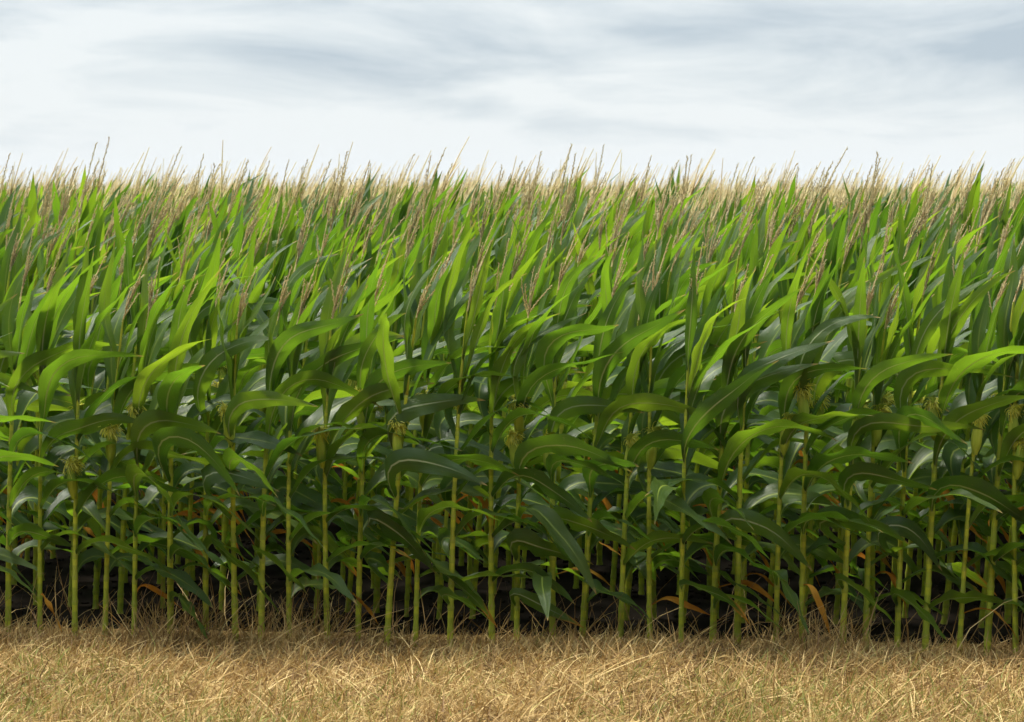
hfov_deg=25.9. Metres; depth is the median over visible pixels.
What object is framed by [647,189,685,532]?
corn plant
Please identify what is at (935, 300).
corn plant
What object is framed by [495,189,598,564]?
corn plant
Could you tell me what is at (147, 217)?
corn plant
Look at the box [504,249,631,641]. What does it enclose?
corn plant
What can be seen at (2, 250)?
corn plant
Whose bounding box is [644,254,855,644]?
corn plant
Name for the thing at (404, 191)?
corn plant
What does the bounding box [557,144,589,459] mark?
corn plant
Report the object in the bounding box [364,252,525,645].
corn plant
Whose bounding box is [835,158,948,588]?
corn plant
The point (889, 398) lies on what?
corn plant
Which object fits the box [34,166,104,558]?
corn plant
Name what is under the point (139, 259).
corn plant
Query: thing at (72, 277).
corn plant
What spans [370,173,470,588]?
corn plant
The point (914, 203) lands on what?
corn plant
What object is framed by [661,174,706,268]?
corn plant
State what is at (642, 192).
corn plant
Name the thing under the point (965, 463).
corn plant
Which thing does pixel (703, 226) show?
corn plant
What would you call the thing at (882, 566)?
corn plant
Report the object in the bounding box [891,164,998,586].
corn plant
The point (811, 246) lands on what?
corn plant
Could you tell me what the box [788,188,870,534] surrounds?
corn plant
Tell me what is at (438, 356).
corn plant
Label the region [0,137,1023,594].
corn field
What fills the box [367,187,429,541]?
corn plant
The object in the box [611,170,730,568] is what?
corn plant
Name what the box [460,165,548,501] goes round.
corn plant
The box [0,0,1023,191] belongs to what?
sky
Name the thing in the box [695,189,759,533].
corn plant
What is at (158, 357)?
corn plant
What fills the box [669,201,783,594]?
corn plant
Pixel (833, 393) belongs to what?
corn plant
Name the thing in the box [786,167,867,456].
corn plant
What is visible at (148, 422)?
corn plant
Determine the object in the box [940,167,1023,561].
corn plant
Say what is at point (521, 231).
corn plant
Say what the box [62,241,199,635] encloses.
corn plant
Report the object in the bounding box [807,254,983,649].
corn plant
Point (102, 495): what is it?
corn plant
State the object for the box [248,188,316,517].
corn plant
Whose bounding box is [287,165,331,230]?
corn plant
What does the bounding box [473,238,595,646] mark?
corn plant
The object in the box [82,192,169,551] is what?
corn plant
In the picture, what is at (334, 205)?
corn plant
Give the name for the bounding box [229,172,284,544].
corn plant
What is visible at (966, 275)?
corn plant
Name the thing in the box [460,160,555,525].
corn plant
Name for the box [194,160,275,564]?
corn plant
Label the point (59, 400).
corn plant
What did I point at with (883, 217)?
corn plant
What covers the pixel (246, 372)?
corn plant
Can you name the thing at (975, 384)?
corn plant
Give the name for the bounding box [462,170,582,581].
corn plant
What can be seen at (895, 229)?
corn plant
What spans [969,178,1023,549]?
corn plant
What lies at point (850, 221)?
corn plant
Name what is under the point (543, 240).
corn plant
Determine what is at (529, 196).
corn plant
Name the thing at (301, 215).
corn plant
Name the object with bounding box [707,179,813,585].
corn plant
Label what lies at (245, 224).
corn plant
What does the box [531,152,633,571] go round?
corn plant
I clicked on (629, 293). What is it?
corn plant
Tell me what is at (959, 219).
corn plant
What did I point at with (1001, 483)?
corn plant
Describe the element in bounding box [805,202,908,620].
corn plant
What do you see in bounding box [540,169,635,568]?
corn plant
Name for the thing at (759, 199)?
corn plant
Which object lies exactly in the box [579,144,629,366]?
corn plant
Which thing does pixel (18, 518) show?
corn plant
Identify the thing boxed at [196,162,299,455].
corn plant
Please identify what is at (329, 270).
corn plant
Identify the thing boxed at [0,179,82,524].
corn plant
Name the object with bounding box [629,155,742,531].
corn plant
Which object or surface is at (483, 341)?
corn plant
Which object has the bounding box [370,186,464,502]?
corn plant
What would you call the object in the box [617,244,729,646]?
corn plant
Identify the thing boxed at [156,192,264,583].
corn plant
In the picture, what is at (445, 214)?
corn plant
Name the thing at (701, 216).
corn plant
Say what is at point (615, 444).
corn plant
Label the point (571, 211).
corn plant
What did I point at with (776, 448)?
corn plant
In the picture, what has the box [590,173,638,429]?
corn plant
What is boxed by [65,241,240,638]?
corn plant
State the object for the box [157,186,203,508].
corn plant
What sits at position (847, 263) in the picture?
corn plant
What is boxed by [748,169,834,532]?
corn plant
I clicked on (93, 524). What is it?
corn plant
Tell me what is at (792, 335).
corn plant
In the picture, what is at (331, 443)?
corn plant
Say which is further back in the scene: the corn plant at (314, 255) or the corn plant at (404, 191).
the corn plant at (404, 191)
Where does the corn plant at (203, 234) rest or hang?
on the ground at (564, 580)
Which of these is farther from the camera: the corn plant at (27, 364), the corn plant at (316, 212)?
the corn plant at (316, 212)
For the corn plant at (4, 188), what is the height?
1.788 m
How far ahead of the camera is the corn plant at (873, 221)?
9.38 m
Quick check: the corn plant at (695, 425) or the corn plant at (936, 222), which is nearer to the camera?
the corn plant at (695, 425)
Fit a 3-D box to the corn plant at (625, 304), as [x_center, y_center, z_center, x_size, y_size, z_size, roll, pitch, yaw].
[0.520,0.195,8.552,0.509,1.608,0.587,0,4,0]
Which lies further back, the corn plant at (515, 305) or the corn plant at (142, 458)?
the corn plant at (142, 458)
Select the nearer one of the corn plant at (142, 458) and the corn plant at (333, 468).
the corn plant at (142, 458)
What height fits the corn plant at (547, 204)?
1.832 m
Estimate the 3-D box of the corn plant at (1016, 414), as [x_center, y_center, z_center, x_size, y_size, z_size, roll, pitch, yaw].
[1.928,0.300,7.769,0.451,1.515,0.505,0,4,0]
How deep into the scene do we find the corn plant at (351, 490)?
9.68 m
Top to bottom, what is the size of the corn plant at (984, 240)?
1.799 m
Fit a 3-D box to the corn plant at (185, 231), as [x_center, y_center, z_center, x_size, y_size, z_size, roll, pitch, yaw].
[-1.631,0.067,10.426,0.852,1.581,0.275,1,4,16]
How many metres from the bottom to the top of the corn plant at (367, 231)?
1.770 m
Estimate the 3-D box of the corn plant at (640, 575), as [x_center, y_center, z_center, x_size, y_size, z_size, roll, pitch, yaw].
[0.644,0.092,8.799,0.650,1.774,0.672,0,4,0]
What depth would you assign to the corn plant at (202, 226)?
10.86 m
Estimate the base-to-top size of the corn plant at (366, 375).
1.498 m
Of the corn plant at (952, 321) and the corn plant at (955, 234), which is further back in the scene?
the corn plant at (955, 234)
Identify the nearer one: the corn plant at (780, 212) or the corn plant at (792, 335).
the corn plant at (792, 335)
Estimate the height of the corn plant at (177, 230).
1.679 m
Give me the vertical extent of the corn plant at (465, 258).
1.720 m
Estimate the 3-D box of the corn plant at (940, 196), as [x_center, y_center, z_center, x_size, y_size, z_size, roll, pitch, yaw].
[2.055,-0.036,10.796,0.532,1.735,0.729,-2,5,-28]
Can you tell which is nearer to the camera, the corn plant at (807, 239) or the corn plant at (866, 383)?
the corn plant at (866, 383)
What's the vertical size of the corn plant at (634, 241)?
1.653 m
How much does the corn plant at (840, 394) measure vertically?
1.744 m
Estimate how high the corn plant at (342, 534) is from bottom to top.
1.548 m
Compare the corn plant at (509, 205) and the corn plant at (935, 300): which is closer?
the corn plant at (935, 300)
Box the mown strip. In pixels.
[0,627,1023,721]
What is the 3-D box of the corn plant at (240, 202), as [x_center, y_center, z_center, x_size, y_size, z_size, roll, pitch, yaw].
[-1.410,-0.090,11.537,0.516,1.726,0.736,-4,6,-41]
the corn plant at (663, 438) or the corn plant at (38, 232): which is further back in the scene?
the corn plant at (38, 232)
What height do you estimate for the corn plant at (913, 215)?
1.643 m
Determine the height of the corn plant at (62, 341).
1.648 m
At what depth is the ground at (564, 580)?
8.95 m
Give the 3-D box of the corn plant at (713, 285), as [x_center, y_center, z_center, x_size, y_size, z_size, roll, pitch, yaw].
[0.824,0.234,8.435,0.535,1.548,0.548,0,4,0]
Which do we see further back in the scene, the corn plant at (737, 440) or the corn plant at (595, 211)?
the corn plant at (595, 211)
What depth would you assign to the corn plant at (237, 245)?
9.63 m
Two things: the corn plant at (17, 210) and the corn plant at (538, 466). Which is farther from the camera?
the corn plant at (17, 210)
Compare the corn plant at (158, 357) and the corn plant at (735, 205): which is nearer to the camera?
the corn plant at (158, 357)
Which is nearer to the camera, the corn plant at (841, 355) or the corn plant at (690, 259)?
the corn plant at (841, 355)
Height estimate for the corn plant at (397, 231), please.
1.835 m
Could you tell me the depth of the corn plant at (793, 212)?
9.48 m
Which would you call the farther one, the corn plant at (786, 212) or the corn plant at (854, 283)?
the corn plant at (786, 212)
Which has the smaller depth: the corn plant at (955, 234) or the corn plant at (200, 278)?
the corn plant at (200, 278)
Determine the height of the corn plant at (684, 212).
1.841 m
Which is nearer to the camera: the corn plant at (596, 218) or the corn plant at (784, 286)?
the corn plant at (784, 286)
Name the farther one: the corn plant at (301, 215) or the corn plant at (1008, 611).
the corn plant at (301, 215)
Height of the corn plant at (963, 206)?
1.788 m
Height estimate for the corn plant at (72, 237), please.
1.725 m
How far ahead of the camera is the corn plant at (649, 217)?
9.37 m
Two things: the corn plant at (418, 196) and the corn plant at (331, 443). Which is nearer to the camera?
the corn plant at (331, 443)
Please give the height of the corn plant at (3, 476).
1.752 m
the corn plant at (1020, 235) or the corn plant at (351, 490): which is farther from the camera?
the corn plant at (1020, 235)
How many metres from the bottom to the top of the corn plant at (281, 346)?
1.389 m
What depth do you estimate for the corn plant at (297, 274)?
8.46 m
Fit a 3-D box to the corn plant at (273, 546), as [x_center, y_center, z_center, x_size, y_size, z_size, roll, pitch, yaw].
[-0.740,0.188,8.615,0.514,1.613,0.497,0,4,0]
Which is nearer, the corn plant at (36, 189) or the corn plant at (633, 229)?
the corn plant at (633, 229)
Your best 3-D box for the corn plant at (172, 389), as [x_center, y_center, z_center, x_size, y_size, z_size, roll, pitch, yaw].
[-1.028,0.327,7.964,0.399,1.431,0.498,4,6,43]
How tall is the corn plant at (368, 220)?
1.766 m
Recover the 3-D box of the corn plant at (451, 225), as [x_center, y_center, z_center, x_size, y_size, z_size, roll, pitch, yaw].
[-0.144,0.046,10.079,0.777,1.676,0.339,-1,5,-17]
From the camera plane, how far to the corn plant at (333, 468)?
11.45 m
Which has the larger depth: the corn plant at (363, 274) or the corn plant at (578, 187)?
the corn plant at (578, 187)
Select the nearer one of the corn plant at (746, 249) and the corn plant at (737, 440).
the corn plant at (737, 440)
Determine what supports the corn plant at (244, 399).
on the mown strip
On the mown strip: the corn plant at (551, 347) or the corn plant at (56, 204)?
the corn plant at (551, 347)
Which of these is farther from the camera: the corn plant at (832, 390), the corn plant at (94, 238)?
the corn plant at (832, 390)
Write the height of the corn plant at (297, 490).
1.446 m
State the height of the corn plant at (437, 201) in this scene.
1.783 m
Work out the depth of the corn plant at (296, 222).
10.77 m
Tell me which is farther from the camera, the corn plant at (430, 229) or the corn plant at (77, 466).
the corn plant at (430, 229)
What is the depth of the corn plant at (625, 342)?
7.80 m
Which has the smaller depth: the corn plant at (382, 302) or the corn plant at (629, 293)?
the corn plant at (382, 302)
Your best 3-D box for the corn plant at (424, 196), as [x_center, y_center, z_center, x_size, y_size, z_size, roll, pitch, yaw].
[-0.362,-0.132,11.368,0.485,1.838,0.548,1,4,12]
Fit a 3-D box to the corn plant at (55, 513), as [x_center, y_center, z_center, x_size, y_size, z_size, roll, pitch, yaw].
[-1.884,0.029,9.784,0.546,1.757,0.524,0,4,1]
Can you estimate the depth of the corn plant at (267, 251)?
9.62 m
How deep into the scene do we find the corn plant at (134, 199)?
11.47 m
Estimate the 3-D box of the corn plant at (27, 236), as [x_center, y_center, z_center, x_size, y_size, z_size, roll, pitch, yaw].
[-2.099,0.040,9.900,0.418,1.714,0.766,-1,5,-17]
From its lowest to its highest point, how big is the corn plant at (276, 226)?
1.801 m
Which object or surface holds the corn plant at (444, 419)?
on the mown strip
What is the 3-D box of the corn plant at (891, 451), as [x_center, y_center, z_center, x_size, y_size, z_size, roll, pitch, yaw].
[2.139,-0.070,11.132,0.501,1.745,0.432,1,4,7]
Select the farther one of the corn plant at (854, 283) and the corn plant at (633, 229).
the corn plant at (633, 229)
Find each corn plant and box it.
[0,153,89,552]
[0,165,45,249]
[0,175,134,580]
[0,178,69,545]
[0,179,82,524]
[0,186,23,259]
[0,197,69,536]
[0,209,104,602]
[0,292,70,550]
[0,388,7,479]
[1,228,117,631]
[2,167,51,480]
[4,192,92,584]
[18,206,103,604]
[20,202,74,537]
[23,165,71,421]
[23,167,111,560]
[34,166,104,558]
[35,179,73,247]
[35,243,147,634]
[37,177,55,221]
[43,169,217,584]
[52,142,145,533]
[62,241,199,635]
[63,182,134,540]
[63,206,248,613]
[65,180,136,501]
[65,229,164,606]
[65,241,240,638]
[69,188,155,581]
[74,137,132,454]
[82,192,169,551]
[87,182,158,484]
[90,146,213,531]
[92,236,202,608]
[93,181,150,501]
[96,171,150,505]
[116,175,196,538]
[124,192,202,582]
[125,256,261,634]
[144,170,174,248]
[147,186,187,521]
[148,184,212,560]
[152,255,276,646]
[154,207,204,525]
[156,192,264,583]
[156,212,260,607]
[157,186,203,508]
[163,163,272,580]
[167,194,218,508]
[174,177,269,563]
[176,223,309,610]
[183,153,209,520]
[183,204,229,510]
[184,209,379,599]
[193,249,317,630]
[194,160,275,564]
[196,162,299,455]
[201,265,320,639]
[208,168,269,535]
[209,188,315,560]
[212,206,322,612]
[216,184,272,524]
[221,160,276,217]
[226,174,285,562]
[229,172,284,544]
[235,177,247,217]
[241,181,318,547]
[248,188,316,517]
[251,159,314,523]
[252,265,381,643]
[253,184,365,584]
[256,201,380,610]
[262,160,337,484]
[271,250,403,639]
[276,186,378,564]
[283,160,356,543]
[284,205,420,618]
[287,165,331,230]
[294,190,359,550]
[296,167,347,521]
[301,187,421,556]
[304,160,409,579]
[308,189,343,475]
[311,243,440,638]
[312,151,385,543]
[327,180,405,486]
[328,187,377,500]
[336,217,443,612]
[340,182,434,581]
[341,163,403,500]
[349,235,475,643]
[351,169,387,501]
[352,169,401,482]
[352,175,391,503]
[354,187,537,616]
[356,147,479,489]
[360,208,470,612]
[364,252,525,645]
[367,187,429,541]
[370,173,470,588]
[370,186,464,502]
[374,154,419,336]
[375,197,536,562]
[392,163,494,500]
[395,178,409,211]
[404,202,465,565]
[408,154,513,592]
[411,156,457,226]
[412,221,526,645]
[415,184,468,527]
[422,177,475,506]
[427,183,484,506]
[429,212,584,618]
[434,182,494,440]
[434,186,538,513]
[434,237,557,647]
[435,174,511,592]
[456,183,546,510]
[458,173,584,565]
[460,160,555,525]
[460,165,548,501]
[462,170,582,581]
[465,167,564,540]
[469,212,592,618]
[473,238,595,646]
[483,181,535,566]
[489,190,600,587]
[494,179,600,593]
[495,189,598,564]
[496,184,547,509]
[501,169,542,490]
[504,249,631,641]
[506,183,626,620]
[524,151,592,472]
[527,183,577,508]
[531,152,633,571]
[532,161,586,466]
[532,223,675,641]
[535,217,658,619]
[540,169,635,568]
[545,166,586,507]
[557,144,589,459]
[557,177,613,449]
[568,177,641,499]
[568,184,690,588]
[568,192,697,567]
[577,231,716,638]
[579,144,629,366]
[581,191,636,499]
[585,178,662,564]
[586,202,718,619]
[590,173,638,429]
[602,171,657,505]
[604,177,648,543]
[604,192,651,506]
[605,160,704,594]
[610,207,717,591]
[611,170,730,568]
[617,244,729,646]
[624,207,757,620]
[626,189,711,550]
[626,234,772,644]
[628,155,656,503]
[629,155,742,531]
[638,217,750,618]
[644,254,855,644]
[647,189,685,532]
[650,242,778,645]
[655,178,715,237]
[660,195,813,618]
[660,219,793,622]
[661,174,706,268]
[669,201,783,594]
[673,188,721,527]
[675,194,707,485]
[677,154,711,486]
[687,163,755,236]
[691,215,852,622]
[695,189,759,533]
[696,191,741,474]
[702,264,837,644]
[706,181,759,569]
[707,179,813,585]
[708,157,798,531]
[724,165,839,573]
[725,168,773,510]
[741,163,851,593]
[741,201,836,622]
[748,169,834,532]
[749,183,868,564]
[754,161,862,592]
[757,148,847,540]
[767,243,887,648]
[769,166,820,450]
[776,184,804,409]
[777,187,842,455]
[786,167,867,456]
[788,172,854,569]
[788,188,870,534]
[793,238,941,642]
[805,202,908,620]
[806,172,860,532]
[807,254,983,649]
[808,166,931,593]
[808,170,901,540]
[811,168,922,531]
[815,151,952,573]
[822,182,925,567]
[824,186,908,500]
[828,177,879,492]
[831,178,903,466]
[832,264,989,646]
[833,235,951,623]
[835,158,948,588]
[849,199,963,620]
[858,168,913,532]
[875,171,968,576]
[875,193,936,551]
[875,225,1011,649]
[879,191,950,573]
[888,173,938,514]
[890,165,939,449]
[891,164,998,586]
[894,244,1023,627]
[899,174,956,496]
[901,201,999,617]
[904,166,960,539]
[906,169,958,506]
[917,173,1002,574]
[921,203,991,595]
[922,235,1023,650]
[935,206,1011,551]
[939,165,973,498]
[939,244,1023,654]
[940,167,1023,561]
[940,188,1021,586]
[940,214,1023,623]
[950,197,976,241]
[956,186,1004,478]
[958,159,1016,553]
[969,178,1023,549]
[974,193,1022,574]
[983,240,1023,654]
[986,183,1018,490]
[986,233,1023,552]
[1000,240,1018,486]
[1004,475,1023,624]
[1005,280,1023,657]
[1017,186,1023,243]
[1017,488,1023,541]
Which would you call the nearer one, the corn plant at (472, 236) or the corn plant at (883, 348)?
the corn plant at (883, 348)
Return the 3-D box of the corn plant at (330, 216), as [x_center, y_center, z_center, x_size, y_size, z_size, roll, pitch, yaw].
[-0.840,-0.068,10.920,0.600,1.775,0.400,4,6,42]
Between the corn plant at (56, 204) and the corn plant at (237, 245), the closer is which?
the corn plant at (237, 245)
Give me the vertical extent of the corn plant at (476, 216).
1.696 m
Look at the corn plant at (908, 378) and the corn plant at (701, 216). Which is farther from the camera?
the corn plant at (701, 216)
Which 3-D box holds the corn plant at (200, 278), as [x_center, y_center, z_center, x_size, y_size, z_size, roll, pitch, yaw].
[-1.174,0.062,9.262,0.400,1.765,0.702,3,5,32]
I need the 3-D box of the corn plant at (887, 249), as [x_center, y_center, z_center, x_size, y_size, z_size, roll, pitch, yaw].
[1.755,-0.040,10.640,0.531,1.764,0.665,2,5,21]
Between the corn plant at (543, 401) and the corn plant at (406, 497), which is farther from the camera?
the corn plant at (406, 497)
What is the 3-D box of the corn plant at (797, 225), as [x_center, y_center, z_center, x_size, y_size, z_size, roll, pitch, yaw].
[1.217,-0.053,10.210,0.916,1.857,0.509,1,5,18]
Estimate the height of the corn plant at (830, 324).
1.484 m
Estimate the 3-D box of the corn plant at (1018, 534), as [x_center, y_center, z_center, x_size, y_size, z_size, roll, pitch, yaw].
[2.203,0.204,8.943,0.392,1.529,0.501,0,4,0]
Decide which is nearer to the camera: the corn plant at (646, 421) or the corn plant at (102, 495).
the corn plant at (646, 421)
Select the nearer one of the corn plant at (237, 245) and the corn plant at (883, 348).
the corn plant at (883, 348)
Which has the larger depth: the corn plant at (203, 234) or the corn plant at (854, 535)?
the corn plant at (203, 234)
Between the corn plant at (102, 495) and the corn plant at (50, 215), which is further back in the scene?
the corn plant at (50, 215)
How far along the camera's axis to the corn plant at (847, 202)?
10.62 m
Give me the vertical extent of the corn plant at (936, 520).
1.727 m
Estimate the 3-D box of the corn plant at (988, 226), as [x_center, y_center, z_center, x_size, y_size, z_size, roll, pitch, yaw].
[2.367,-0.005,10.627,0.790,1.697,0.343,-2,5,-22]
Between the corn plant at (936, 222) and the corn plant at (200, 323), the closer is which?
the corn plant at (200, 323)
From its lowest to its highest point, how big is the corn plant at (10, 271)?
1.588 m
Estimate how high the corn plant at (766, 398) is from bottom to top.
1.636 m
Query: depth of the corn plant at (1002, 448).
7.78 m
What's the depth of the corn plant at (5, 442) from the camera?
9.46 m
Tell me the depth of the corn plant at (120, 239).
9.16 m
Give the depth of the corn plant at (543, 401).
8.36 m
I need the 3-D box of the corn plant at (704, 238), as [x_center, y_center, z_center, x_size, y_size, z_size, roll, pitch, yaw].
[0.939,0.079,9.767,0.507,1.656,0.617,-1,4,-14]
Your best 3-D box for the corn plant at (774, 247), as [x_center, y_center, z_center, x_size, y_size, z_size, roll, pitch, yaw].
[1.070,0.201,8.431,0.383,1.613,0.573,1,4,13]
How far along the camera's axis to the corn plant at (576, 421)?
8.41 m
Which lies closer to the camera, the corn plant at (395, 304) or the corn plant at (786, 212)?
the corn plant at (395, 304)
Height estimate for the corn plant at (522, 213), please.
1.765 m
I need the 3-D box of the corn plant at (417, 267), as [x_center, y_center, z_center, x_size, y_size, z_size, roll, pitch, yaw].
[-0.316,0.166,8.556,0.441,1.665,0.773,-4,6,-41]
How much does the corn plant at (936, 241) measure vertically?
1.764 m
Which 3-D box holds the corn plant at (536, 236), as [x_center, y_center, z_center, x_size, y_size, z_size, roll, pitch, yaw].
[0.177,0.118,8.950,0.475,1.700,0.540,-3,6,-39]
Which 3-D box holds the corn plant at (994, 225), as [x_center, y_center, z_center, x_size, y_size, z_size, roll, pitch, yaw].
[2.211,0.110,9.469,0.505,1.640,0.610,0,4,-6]
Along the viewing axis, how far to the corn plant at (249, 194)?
11.61 m
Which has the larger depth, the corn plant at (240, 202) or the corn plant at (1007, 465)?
the corn plant at (240, 202)
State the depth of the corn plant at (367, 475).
10.13 m
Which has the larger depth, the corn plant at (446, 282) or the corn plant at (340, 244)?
the corn plant at (340, 244)
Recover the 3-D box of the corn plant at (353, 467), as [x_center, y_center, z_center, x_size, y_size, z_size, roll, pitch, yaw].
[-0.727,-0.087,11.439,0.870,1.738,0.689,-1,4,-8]
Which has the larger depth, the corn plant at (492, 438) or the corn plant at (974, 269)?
the corn plant at (974, 269)
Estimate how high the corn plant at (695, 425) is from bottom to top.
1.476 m
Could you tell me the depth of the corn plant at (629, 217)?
10.11 m
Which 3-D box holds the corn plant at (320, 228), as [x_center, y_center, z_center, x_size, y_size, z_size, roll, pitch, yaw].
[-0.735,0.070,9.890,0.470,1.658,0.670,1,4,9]
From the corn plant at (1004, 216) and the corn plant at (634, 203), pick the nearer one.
the corn plant at (1004, 216)
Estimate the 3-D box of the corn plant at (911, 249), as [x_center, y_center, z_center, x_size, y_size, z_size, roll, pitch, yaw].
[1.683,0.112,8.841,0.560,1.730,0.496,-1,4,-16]
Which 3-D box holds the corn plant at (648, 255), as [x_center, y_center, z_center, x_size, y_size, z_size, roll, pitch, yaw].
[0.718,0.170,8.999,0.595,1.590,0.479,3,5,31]
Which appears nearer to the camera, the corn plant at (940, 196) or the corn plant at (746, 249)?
the corn plant at (746, 249)
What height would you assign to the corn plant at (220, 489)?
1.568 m
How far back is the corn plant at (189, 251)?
10.68 m
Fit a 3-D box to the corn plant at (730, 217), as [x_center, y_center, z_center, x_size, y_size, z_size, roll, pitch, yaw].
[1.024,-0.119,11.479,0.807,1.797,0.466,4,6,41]
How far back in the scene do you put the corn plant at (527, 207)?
10.07 m
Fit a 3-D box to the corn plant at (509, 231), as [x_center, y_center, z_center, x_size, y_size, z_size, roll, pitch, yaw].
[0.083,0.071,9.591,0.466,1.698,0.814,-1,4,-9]
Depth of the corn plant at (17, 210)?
10.98 m
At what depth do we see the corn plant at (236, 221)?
10.12 m
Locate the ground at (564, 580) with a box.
[0,374,1023,643]
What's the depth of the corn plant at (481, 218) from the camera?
11.40 m
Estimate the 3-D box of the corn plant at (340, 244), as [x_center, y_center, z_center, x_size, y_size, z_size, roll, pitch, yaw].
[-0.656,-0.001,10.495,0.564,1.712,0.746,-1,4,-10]
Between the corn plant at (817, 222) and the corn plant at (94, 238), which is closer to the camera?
the corn plant at (94, 238)
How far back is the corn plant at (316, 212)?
11.61 m
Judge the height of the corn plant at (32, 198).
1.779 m
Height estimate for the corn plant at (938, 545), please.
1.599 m
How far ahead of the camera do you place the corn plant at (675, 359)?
8.33 m
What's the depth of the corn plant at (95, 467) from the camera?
10.41 m
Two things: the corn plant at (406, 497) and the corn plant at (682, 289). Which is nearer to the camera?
the corn plant at (682, 289)
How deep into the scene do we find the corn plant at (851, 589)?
8.31 m
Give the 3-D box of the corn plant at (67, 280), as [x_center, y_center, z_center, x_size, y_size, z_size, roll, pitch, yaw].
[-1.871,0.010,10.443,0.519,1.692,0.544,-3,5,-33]
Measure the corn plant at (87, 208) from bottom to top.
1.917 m
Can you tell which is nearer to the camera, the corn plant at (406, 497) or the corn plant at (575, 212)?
the corn plant at (406, 497)
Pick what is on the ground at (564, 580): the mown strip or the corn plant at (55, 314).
the mown strip
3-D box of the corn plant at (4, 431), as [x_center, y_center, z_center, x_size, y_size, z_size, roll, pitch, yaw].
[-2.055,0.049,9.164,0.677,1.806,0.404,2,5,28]
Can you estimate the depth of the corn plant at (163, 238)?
10.73 m
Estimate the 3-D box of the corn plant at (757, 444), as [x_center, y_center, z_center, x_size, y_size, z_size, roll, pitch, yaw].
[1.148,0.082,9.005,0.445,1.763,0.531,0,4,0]
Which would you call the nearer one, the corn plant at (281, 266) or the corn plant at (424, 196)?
the corn plant at (281, 266)
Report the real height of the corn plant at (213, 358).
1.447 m
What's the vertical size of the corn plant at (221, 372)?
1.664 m
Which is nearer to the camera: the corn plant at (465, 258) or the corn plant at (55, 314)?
the corn plant at (55, 314)
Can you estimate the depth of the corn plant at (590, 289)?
9.12 m
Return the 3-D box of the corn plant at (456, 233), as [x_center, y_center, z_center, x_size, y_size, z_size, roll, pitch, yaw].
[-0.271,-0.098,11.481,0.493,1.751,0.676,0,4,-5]
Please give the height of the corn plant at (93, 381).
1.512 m
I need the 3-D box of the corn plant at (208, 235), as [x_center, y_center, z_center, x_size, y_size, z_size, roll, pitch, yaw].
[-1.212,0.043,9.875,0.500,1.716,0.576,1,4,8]
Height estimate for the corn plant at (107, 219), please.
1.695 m
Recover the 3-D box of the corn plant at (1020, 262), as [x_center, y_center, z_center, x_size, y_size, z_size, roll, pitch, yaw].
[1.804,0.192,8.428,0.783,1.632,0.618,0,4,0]

